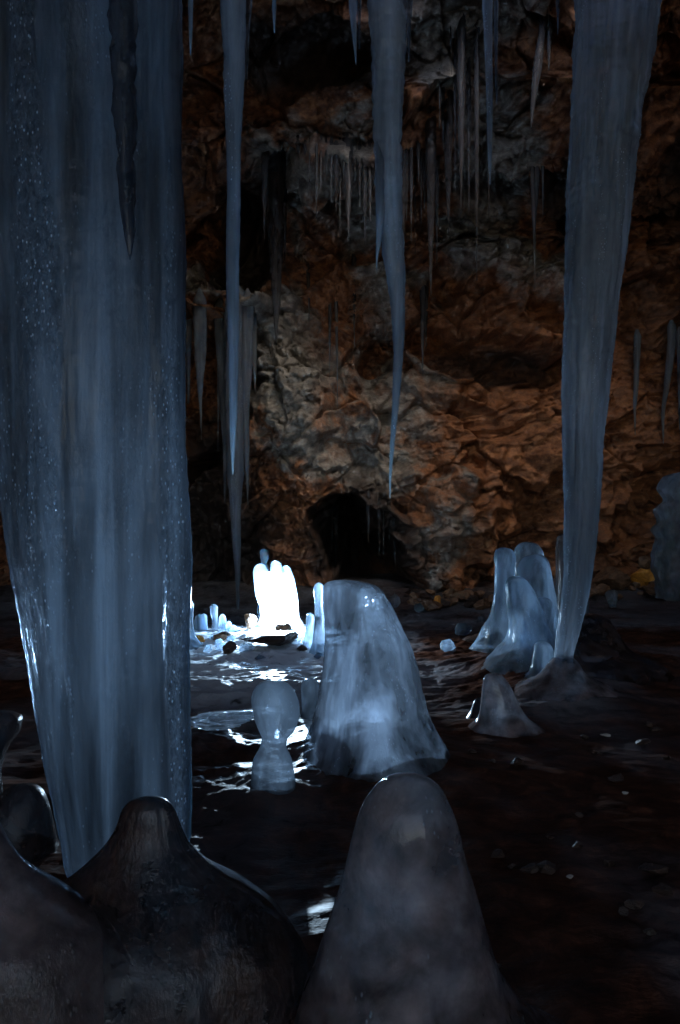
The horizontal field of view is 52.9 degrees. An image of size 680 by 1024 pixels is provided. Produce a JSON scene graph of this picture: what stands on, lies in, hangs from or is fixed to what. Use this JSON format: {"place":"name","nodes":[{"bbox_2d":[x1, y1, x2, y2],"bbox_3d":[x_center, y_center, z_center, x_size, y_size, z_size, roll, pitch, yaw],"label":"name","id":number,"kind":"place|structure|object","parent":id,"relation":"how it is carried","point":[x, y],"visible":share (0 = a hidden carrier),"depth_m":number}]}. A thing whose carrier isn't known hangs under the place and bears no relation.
{"place":"outdoors","nodes":[
{"label":"outdoors","id":0,"kind":"place"},
{"bbox_2d":[0,0,679,591],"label":"cave wall","id":1,"kind":"structure","parent":0,"point":[478,472],"depth_m":10.11},
{"bbox_2d":[107,0,138,259],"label":"icicle","id":2,"kind":"object","parent":1,"relation":"hanging from","point":[123,21],"visible":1,"depth_m":1.73},
{"bbox_2d":[186,318,192,403],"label":"icicle","id":3,"kind":"object","parent":1,"relation":"hanging from","point":[189,322],"visible":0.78,"depth_m":9.76},
{"bbox_2d":[188,0,192,55],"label":"icicle","id":4,"kind":"object","parent":1,"relation":"hanging from","point":[190,11],"visible":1,"depth_m":4.99},
{"bbox_2d":[193,288,206,439],"bbox_3d":[-1.896,-2.002,9.247,0.193,2.042,0.167,0,0,0],"label":"icicle","id":5,"kind":"object","parent":1,"relation":"hanging from","point":[200,326],"visible":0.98,"depth_m":9.19},
{"bbox_2d":[214,298,226,503],"bbox_3d":[-1.684,-1.594,9.697,0.220,2.974,0.186,0,0,0],"label":"icicle","id":6,"kind":"object","parent":1,"relation":"hanging from","point":[220,334],"visible":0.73,"depth_m":9.64},
{"bbox_2d":[220,0,245,473],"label":"icicle","id":7,"kind":"object","parent":1,"relation":"hanging from","point":[233,21],"visible":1,"depth_m":3.57},
{"bbox_2d":[224,285,244,608],"bbox_3d":[-1.424,-0.793,9.338,0.319,4.690,0.287,0,0,0],"label":"icicle","id":8,"kind":"object","parent":1,"relation":"hanging from","point":[235,479],"visible":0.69,"depth_m":9.26},
{"bbox_2d":[241,288,254,504],"bbox_3d":[-1.262,-1.565,9.289,0.204,2.943,0.179,0,0,0],"label":"icicle","id":9,"kind":"object","parent":1,"relation":"hanging from","point":[247,340],"visible":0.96,"depth_m":9.24},
{"bbox_2d":[245,0,252,78],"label":"icicle","id":10,"kind":"object","parent":1,"relation":"hanging from","point":[249,3],"visible":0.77,"depth_m":6.18},
{"bbox_2d":[252,313,256,391],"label":"icicle","id":11,"kind":"object","parent":1,"relation":"hanging from","point":[254,363],"visible":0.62,"depth_m":9.47},
{"bbox_2d":[261,151,268,239],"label":"icicle","id":12,"kind":"object","parent":1,"relation":"hanging from","point":[264,167],"visible":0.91,"depth_m":8.85},
{"bbox_2d":[272,0,275,32],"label":"icicle","id":13,"kind":"object","parent":1,"relation":"hanging from","point":[274,9],"visible":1,"depth_m":3.99},
{"bbox_2d":[266,148,285,345],"bbox_3d":[-0.914,-3.720,9.509,0.336,2.809,0.300,0,0,0],"label":"icicle","id":14,"kind":"object","parent":1,"relation":"hanging from","point":[275,220],"visible":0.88,"depth_m":9.42},
{"bbox_2d":[306,263,309,316],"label":"icicle","id":15,"kind":"object","parent":1,"relation":"hanging from","point":[308,277],"visible":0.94,"depth_m":10.26},
{"bbox_2d":[315,129,317,218],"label":"icicle","id":16,"kind":"object","parent":1,"relation":"hanging from","point":[316,163],"visible":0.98,"depth_m":8.51},
{"bbox_2d":[319,135,322,187],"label":"icicle","id":17,"kind":"object","parent":1,"relation":"hanging from","point":[320,156],"visible":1,"depth_m":8.51},
{"bbox_2d":[328,303,331,377],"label":"icicle","id":18,"kind":"object","parent":1,"relation":"hanging from","point":[329,315],"visible":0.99,"depth_m":10.30},
{"bbox_2d":[329,136,333,198],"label":"icicle","id":19,"kind":"object","parent":1,"relation":"hanging from","point":[331,157],"visible":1,"depth_m":8.55},
{"bbox_2d":[334,295,337,407],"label":"icicle","id":20,"kind":"object","parent":1,"relation":"hanging from","point":[336,320],"visible":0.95,"depth_m":10.35},
{"bbox_2d":[333,140,339,211],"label":"icicle","id":21,"kind":"object","parent":1,"relation":"hanging from","point":[336,161],"visible":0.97,"depth_m":8.57},
{"bbox_2d":[339,133,340,215],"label":"icicle","id":22,"kind":"object","parent":1,"relation":"hanging from","point":[339,185],"visible":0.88,"depth_m":8.62},
{"bbox_2d":[342,125,353,242],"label":"icicle","id":23,"kind":"object","parent":1,"relation":"hanging from","point":[348,173],"visible":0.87,"depth_m":8.55},
{"bbox_2d":[349,0,356,61],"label":"icicle","id":24,"kind":"object","parent":1,"relation":"hanging from","point":[353,10],"visible":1,"depth_m":5.58},
{"bbox_2d":[352,254,355,347],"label":"icicle","id":25,"kind":"object","parent":1,"relation":"hanging from","point":[354,264],"visible":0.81,"depth_m":10.34},
{"bbox_2d":[357,0,361,49],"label":"icicle","id":26,"kind":"object","parent":1,"relation":"hanging from","point":[359,15],"visible":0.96,"depth_m":5.79},
{"bbox_2d":[357,142,361,204],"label":"icicle","id":27,"kind":"object","parent":1,"relation":"hanging from","point":[359,166],"visible":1,"depth_m":8.69},
{"bbox_2d":[362,141,367,242],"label":"icicle","id":28,"kind":"object","parent":1,"relation":"hanging from","point":[364,178],"visible":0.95,"depth_m":8.71},
{"bbox_2d":[366,491,370,541],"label":"icicle","id":29,"kind":"object","parent":1,"relation":"hanging from","point":[368,507],"visible":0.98,"depth_m":10.19},
{"bbox_2d":[367,139,372,222],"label":"icicle","id":30,"kind":"object","parent":1,"relation":"hanging from","point":[370,168],"visible":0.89,"depth_m":8.69},
{"bbox_2d":[377,497,380,553],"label":"icicle","id":31,"kind":"object","parent":1,"relation":"hanging from","point":[379,515],"visible":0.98,"depth_m":10.02},
{"bbox_2d":[382,510,384,554],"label":"icicle","id":32,"kind":"object","parent":1,"relation":"hanging from","point":[383,520],"visible":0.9,"depth_m":10.12},
{"bbox_2d":[367,0,407,496],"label":"icicle","id":33,"kind":"object","parent":1,"relation":"hanging from","point":[387,21],"visible":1,"depth_m":3.35},
{"bbox_2d":[400,142,405,235],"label":"icicle","id":34,"kind":"object","parent":1,"relation":"hanging from","point":[404,180],"visible":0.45,"depth_m":8.62},
{"bbox_2d":[405,148,408,220],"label":"icicle","id":35,"kind":"object","parent":1,"relation":"hanging from","point":[407,177],"visible":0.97,"depth_m":8.64},
{"bbox_2d":[406,0,412,61],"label":"icicle","id":36,"kind":"object","parent":1,"relation":"hanging from","point":[409,13],"visible":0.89,"depth_m":5.59},
{"bbox_2d":[409,147,413,241],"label":"icicle","id":37,"kind":"object","parent":1,"relation":"hanging from","point":[411,159],"visible":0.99,"depth_m":8.60},
{"bbox_2d":[414,176,415,220],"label":"icicle","id":38,"kind":"object","parent":1,"relation":"hanging from","point":[415,196],"visible":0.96,"depth_m":9.15},
{"bbox_2d":[416,140,420,182],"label":"icicle","id":39,"kind":"object","parent":1,"relation":"hanging from","point":[418,144],"visible":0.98,"depth_m":8.59},
{"bbox_2d":[420,148,422,224],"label":"icicle","id":40,"kind":"object","parent":1,"relation":"hanging from","point":[421,163],"visible":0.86,"depth_m":8.70},
{"bbox_2d":[419,285,425,372],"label":"icicle","id":41,"kind":"object","parent":1,"relation":"hanging from","point":[422,290],"visible":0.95,"depth_m":10.59},
{"bbox_2d":[425,282,428,347],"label":"icicle","id":42,"kind":"object","parent":1,"relation":"hanging from","point":[426,307],"visible":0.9,"depth_m":10.66},
{"bbox_2d":[425,105,436,295],"bbox_3d":[1.135,-3.913,8.550,0.151,2.426,0.148,0,0,0],"label":"icicle","id":43,"kind":"object","parent":1,"relation":"hanging from","point":[430,141],"visible":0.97,"depth_m":8.51},
{"bbox_2d":[435,155,439,263],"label":"icicle","id":44,"kind":"object","parent":1,"relation":"hanging from","point":[437,190],"visible":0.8,"depth_m":8.78},
{"bbox_2d":[440,87,444,146],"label":"icicle","id":45,"kind":"object","parent":1,"relation":"hanging from","point":[442,96],"visible":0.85,"depth_m":8.39},
{"bbox_2d":[444,90,453,232],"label":"icicle","id":46,"kind":"object","parent":1,"relation":"hanging from","point":[448,124],"visible":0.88,"depth_m":8.48},
{"bbox_2d":[453,38,456,163],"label":"icicle","id":47,"kind":"object","parent":1,"relation":"hanging from","point":[454,59],"visible":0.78,"depth_m":8.06},
{"bbox_2d":[456,13,465,208],"bbox_3d":[1.416,-4.712,7.970,0.137,2.407,0.117,0,0,0],"label":"icicle","id":48,"kind":"object","parent":1,"relation":"hanging from","point":[461,53],"visible":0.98,"depth_m":7.94},
{"bbox_2d":[466,57,470,202],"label":"icicle","id":49,"kind":"object","parent":1,"relation":"hanging from","point":[468,86],"visible":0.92,"depth_m":8.31},
{"bbox_2d":[474,22,479,280],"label":"icicle","id":50,"kind":"object","parent":1,"relation":"hanging from","point":[476,76],"visible":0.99,"depth_m":7.97},
{"bbox_2d":[482,0,492,183],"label":"icicle","id":51,"kind":"object","parent":1,"relation":"hanging from","point":[487,8],"visible":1,"depth_m":5.58},
{"bbox_2d":[486,109,488,214],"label":"icicle","id":52,"kind":"object","parent":1,"relation":"hanging from","point":[488,174],"visible":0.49,"depth_m":8.53},
{"bbox_2d":[494,0,497,103],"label":"icicle","id":53,"kind":"object","parent":1,"relation":"hanging from","point":[496,37],"visible":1,"depth_m":5.89},
{"bbox_2d":[530,166,535,287],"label":"icicle","id":54,"kind":"object","parent":1,"relation":"hanging from","point":[533,195],"visible":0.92,"depth_m":8.94},
{"bbox_2d":[530,13,545,127],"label":"icicle","id":55,"kind":"object","parent":1,"relation":"hanging from","point":[538,62],"visible":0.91,"depth_m":7.57},
{"bbox_2d":[535,166,540,214],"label":"icicle","id":56,"kind":"object","parent":1,"relation":"hanging from","point":[537,176],"visible":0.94,"depth_m":8.94},
{"bbox_2d":[541,166,544,206],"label":"icicle","id":57,"kind":"object","parent":1,"relation":"hanging from","point":[542,171],"visible":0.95,"depth_m":8.89},
{"bbox_2d":[546,9,552,68],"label":"icicle","id":58,"kind":"object","parent":1,"relation":"hanging from","point":[549,17],"visible":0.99,"depth_m":7.58},
{"bbox_2d":[633,329,641,434],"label":"icicle","id":59,"kind":"object","parent":1,"relation":"hanging from","point":[637,337],"visible":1,"depth_m":10.10},
{"bbox_2d":[661,320,675,443],"bbox_3d":[4.880,-1.927,10.127,0.256,1.849,0.125,0,0,-30],"label":"icicle","id":60,"kind":"object","parent":1,"relation":"hanging from","point":[671,342],"visible":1,"depth_m":10.10},
{"bbox_2d":[676,326,679,428],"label":"icicle","id":61,"kind":"object","parent":1,"relation":"hanging from","point":[678,351],"visible":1,"depth_m":10.10},
{"bbox_2d":[0,573,679,1023],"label":"cave floor","id":62,"kind":"structure","parent":0,"point":[576,949],"depth_m":3.01},
{"bbox_2d":[0,710,22,793],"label":"ice stalagmite","id":63,"kind":"object","parent":62,"relation":"on","point":[10,724],"visible":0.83,"depth_m":2.87},
{"bbox_2d":[0,783,58,862],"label":"ice stalagmite","id":64,"kind":"object","parent":62,"relation":"on","point":[27,820],"visible":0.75,"depth_m":2.53},
{"bbox_2d":[0,822,103,1023],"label":"ice stalagmite","id":65,"kind":"object","parent":62,"relation":"on","point":[51,958],"visible":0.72,"depth_m":1.30},
{"bbox_2d":[0,0,192,877],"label":"ice column","id":66,"kind":"structure","parent":62,"relation":"on","point":[95,506],"depth_m":2.18},
{"bbox_2d":[63,796,311,1023],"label":"ice stalagmite","id":67,"kind":"object","parent":62,"relation":"on","point":[191,933],"visible":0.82,"depth_m":1.40},
{"bbox_2d":[189,600,204,649],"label":"ice stalagmite","id":68,"kind":"object","parent":62,"relation":"on","point":[195,643],"visible":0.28,"depth_m":6.27},
{"bbox_2d":[194,614,206,630],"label":"ice stalagmite","id":69,"kind":"object","parent":62,"relation":"on","point":[199,623],"visible":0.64,"depth_m":7.05},
{"bbox_2d":[210,604,217,630],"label":"ice stalagmite","id":70,"kind":"object","parent":62,"relation":"on","point":[214,611],"visible":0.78,"depth_m":7.07},
{"bbox_2d":[214,638,224,650],"bbox_3d":[-1.075,1.195,6.133,0.105,0.122,0.070,0,0,11],"label":"ice chunk","id":71,"kind":"object","parent":62,"relation":"on","point":[219,643],"visible":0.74,"depth_m":6.11},
{"bbox_2d":[190,710,253,730],"bbox_3d":[-0.693,1.230,4.058,0.359,0.079,0.339,0,0,34],"label":"ice chunk","id":72,"kind":"object","parent":62,"relation":"on","point":[217,720],"visible":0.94,"depth_m":3.98},
{"bbox_2d":[218,614,225,630],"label":"ice stalagmite","id":73,"kind":"object","parent":62,"relation":"on","point":[222,623],"visible":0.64,"depth_m":7.07},
{"bbox_2d":[213,631,232,640],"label":"stone","id":74,"kind":"object","parent":62,"relation":"on","point":[223,635],"visible":0.73,"depth_m":6.56},
{"bbox_2d":[222,641,236,654],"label":"stone","id":75,"kind":"object","parent":62,"relation":"on","point":[229,647],"visible":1,"depth_m":5.91},
{"bbox_2d":[239,643,254,651],"bbox_3d":[-0.818,1.192,5.982,0.115,0.083,0.104,0,0,27],"label":"ice chunk","id":76,"kind":"object","parent":62,"relation":"on","point":[246,646],"visible":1,"depth_m":5.97},
{"bbox_2d":[244,613,256,628],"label":"stone","id":77,"kind":"object","parent":62,"relation":"on","point":[251,620],"visible":1,"depth_m":7.13},
{"bbox_2d":[256,548,269,622],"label":"ice stalagmite","id":78,"kind":"object","parent":62,"relation":"on","point":[264,555],"visible":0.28,"depth_m":7.52},
{"bbox_2d":[238,630,298,645],"bbox_3d":[-0.652,1.153,6.189,0.546,0.141,0.379,0,0,0],"label":"stone","id":79,"kind":"object","parent":62,"relation":"on","point":[277,638],"visible":0.99,"depth_m":6.07},
{"bbox_2d":[251,680,299,794],"bbox_3d":[-0.298,1.120,3.099,0.254,0.711,0.234,0,0,0],"label":"ice stalagmite","id":80,"kind":"object","parent":62,"relation":"on","point":[275,707],"visible":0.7,"depth_m":3.04},
{"bbox_2d":[253,561,305,630],"bbox_3d":[-0.650,0.960,7.302,0.935,0.896,0.646,0,0,0],"label":"glowing stalagmite","id":81,"kind":"object","parent":62,"relation":"on","point":[276,593],"visible":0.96,"depth_m":7.17},
{"bbox_2d":[274,623,291,630],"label":"stone","id":82,"kind":"object","parent":62,"relation":"on","point":[283,627],"visible":0.6,"depth_m":6.58},
{"bbox_2d":[291,627,303,639],"bbox_3d":[-0.425,1.257,6.600,0.224,0.299,0.199,0,0,0],"label":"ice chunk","id":83,"kind":"object","parent":62,"relation":"on","point":[299,632],"visible":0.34,"depth_m":6.56},
{"bbox_2d":[302,613,313,648],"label":"ice stalagmite","id":84,"kind":"object","parent":62,"relation":"on","point":[308,636],"visible":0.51,"depth_m":6.17},
{"bbox_2d":[300,678,318,719],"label":"ice stalagmite","id":85,"kind":"object","parent":62,"relation":"on","point":[309,692],"visible":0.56,"depth_m":4.26},
{"bbox_2d":[309,583,324,655],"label":"ice stalagmite","id":86,"kind":"object","parent":62,"relation":"on","point":[318,641],"visible":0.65,"depth_m":5.96},
{"bbox_2d":[302,580,449,782],"bbox_3d":[0.243,0.970,3.559,1.373,1.231,1.355,0,0,0],"label":"ice stalagmite","id":87,"kind":"object","parent":62,"relation":"on","point":[371,721],"visible":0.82,"depth_m":3.34},
{"bbox_2d":[390,593,400,607],"bbox_3d":[0.729,1.182,9.050,0.148,0.211,0.116,0,0,0],"label":"ice chunk","id":88,"kind":"object","parent":62,"relation":"on","point":[395,602],"visible":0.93,"depth_m":9.01},
{"bbox_2d":[414,603,425,612],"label":"ice chunk","id":89,"kind":"object","parent":62,"relation":"on","point":[419,608],"visible":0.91,"depth_m":8.61},
{"bbox_2d":[293,772,566,1023],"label":"ice stalagmite","id":90,"kind":"object","parent":62,"relation":"on","point":[405,939],"visible":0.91,"depth_m":1.36},
{"bbox_2d":[421,600,441,610],"bbox_3d":[1.165,1.193,8.742,0.290,0.147,0.141,0,0,0],"label":"stone","id":91,"kind":"object","parent":62,"relation":"on","point":[430,605],"visible":0.96,"depth_m":8.70},
{"bbox_2d":[440,639,455,651],"bbox_3d":[0.991,1.236,6.258,0.141,0.125,0.122,0,0,0],"label":"ice chunk","id":92,"kind":"object","parent":62,"relation":"on","point":[447,645],"visible":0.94,"depth_m":6.23},
{"bbox_2d":[451,590,470,601],"bbox_3d":[1.651,1.141,9.300,0.245,0.168,0.153,0,0,36],"label":"stone","id":93,"kind":"object","parent":62,"relation":"on","point":[464,595],"visible":0.95,"depth_m":9.25},
{"bbox_2d":[455,623,471,635],"bbox_3d":[1.278,1.221,7.093,0.174,0.146,0.078,0,0,0],"label":"ice chunk","id":94,"kind":"object","parent":62,"relation":"on","point":[463,629],"visible":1,"depth_m":7.06},
{"bbox_2d":[462,632,479,642],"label":"stone","id":95,"kind":"object","parent":62,"relation":"on","point":[471,639],"visible":0.06,"depth_m":6.07},
{"bbox_2d":[466,698,480,718],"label":"ice stalagmite","id":96,"kind":"object","parent":62,"relation":"on","point":[474,711],"visible":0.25,"depth_m":4.17},
{"bbox_2d":[469,547,515,652],"bbox_3d":[1.401,0.743,5.906,0.580,0.876,0.489,0,0,0],"label":"ice stalagmite","id":97,"kind":"object","parent":62,"relation":"on","point":[492,634],"visible":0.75,"depth_m":5.83},
{"bbox_2d":[491,849,503,857],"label":"stone","id":98,"kind":"object","parent":62,"relation":"on","point":[497,853],"visible":1,"depth_m":2.52},
{"bbox_2d":[468,673,545,737],"bbox_3d":[0.988,1.236,4.002,0.754,0.588,0.524,0,0,0],"label":"ice stalagmite","id":99,"kind":"object","parent":62,"relation":"on","point":[501,713],"visible":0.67,"depth_m":3.93},
{"bbox_2d":[481,576,554,674],"bbox_3d":[1.475,0.895,5.293,0.853,0.792,0.722,0,0,0],"label":"ice stalagmite","id":100,"kind":"object","parent":62,"relation":"on","point":[528,627],"visible":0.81,"depth_m":5.20},
{"bbox_2d":[514,542,543,575],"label":"ice stalagmite","id":101,"kind":"object","parent":62,"relation":"on","point":[522,550],"visible":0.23,"depth_m":6.22},
{"bbox_2d":[520,863,538,873],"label":"stone","id":102,"kind":"object","parent":62,"relation":"on","point":[531,868],"visible":1,"depth_m":2.41},
{"bbox_2d":[517,554,558,628],"bbox_3d":[1.741,0.792,5.997,0.747,0.844,0.664,0,0,0],"label":"ice stalagmite","id":103,"kind":"object","parent":62,"relation":"on","point":[534,571],"visible":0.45,"depth_m":5.89},
{"bbox_2d":[523,641,553,677],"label":"ice stalagmite","id":104,"kind":"object","parent":62,"relation":"on","point":[543,654],"visible":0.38,"depth_m":4.90},
{"bbox_2d":[537,860,556,874],"bbox_3d":[0.731,1.257,2.412,0.070,0.035,0.050,0,0,0],"label":"stone","id":105,"kind":"object","parent":62,"relation":"on","point":[547,867],"visible":1,"depth_m":2.40},
{"bbox_2d":[538,597,556,639],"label":"ice stalagmite","id":106,"kind":"object","parent":62,"relation":"on","point":[547,606],"visible":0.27,"depth_m":5.28},
{"bbox_2d":[514,657,619,701],"bbox_3d":[1.546,1.214,4.697,0.954,0.471,0.871,0,0,0],"label":"ice cone","id":107,"kind":"object","parent":62,"relation":"on","point":[564,679],"visible":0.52,"depth_m":4.57},
{"bbox_2d":[554,0,661,658],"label":"ice column","id":108,"kind":"structure","parent":107,"relation":"on","point":[614,48],"depth_m":4.58},
{"bbox_2d":[555,534,589,613],"bbox_3d":[2.304,0.705,6.803,0.477,0.974,0.449,0,0,0],"label":"ice stalagmite","id":109,"kind":"object","parent":62,"relation":"on","point":[559,565],"visible":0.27,"depth_m":6.74},
{"bbox_2d":[595,583,610,595],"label":"stone","id":110,"kind":"object","parent":62,"relation":"on","point":[602,588],"visible":0.77,"depth_m":9.60},
{"bbox_2d":[605,589,617,607],"bbox_3d":[3.563,1.136,8.960,0.166,0.254,0.109,0,0,13],"label":"ice chunk","id":111,"kind":"object","parent":62,"relation":"on","point":[611,596],"visible":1,"depth_m":8.93},
{"bbox_2d":[591,566,631,589],"bbox_3d":[3.926,0.964,9.863,0.567,0.373,0.300,0,0,0],"label":"stone","id":112,"kind":"object","parent":62,"relation":"on","point":[613,577],"visible":0.94,"depth_m":9.79},
{"bbox_2d":[607,773,623,782],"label":"stone","id":113,"kind":"object","parent":62,"relation":"on","point":[619,777],"visible":1,"depth_m":3.22},
{"bbox_2d":[574,613,674,686],"bbox_3d":[2.026,1.132,5.590,1.468,0.597,1.353,0,0,0],"label":"ice mound","id":114,"kind":"object","parent":62,"relation":"on","point":[602,650],"visible":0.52,"depth_m":5.31},
{"bbox_2d":[624,899,644,909],"bbox_3d":[0.945,1.259,2.194,0.056,0.030,0.040,0,0,39],"label":"stone","id":115,"kind":"object","parent":62,"relation":"on","point":[634,904],"visible":1,"depth_m":2.18},
{"bbox_2d":[630,568,654,585],"bbox_3d":[4.415,0.947,9.970,0.340,0.400,0.224,0,0,0],"label":"stone","id":116,"kind":"object","parent":62,"relation":"on","point":[643,577],"visible":0.56,"depth_m":9.90},
{"bbox_2d":[635,738,650,744],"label":"stone","id":117,"kind":"object","parent":62,"relation":"on","point":[643,741],"visible":1,"depth_m":3.76},
{"bbox_2d":[638,556,650,568],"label":"stone","id":118,"kind":"object","parent":62,"relation":"on","point":[644,562],"visible":0.94,"depth_m":9.16},
{"bbox_2d":[638,862,668,874],"bbox_3d":[1.106,1.268,2.412,0.108,0.044,0.054,0,0,0],"label":"stone","id":119,"kind":"object","parent":62,"relation":"on","point":[654,869],"visible":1,"depth_m":2.40},
{"bbox_2d":[650,472,679,601],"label":"ice pillar","id":120,"kind":"structure","parent":62,"relation":"on","point":[665,557],"depth_m":6.77},
{"bbox_2d":[618,906,628,915],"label":"stone","id":121,"kind":"object","parent":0,"point":[623,911],"visible":1,"depth_m":2.16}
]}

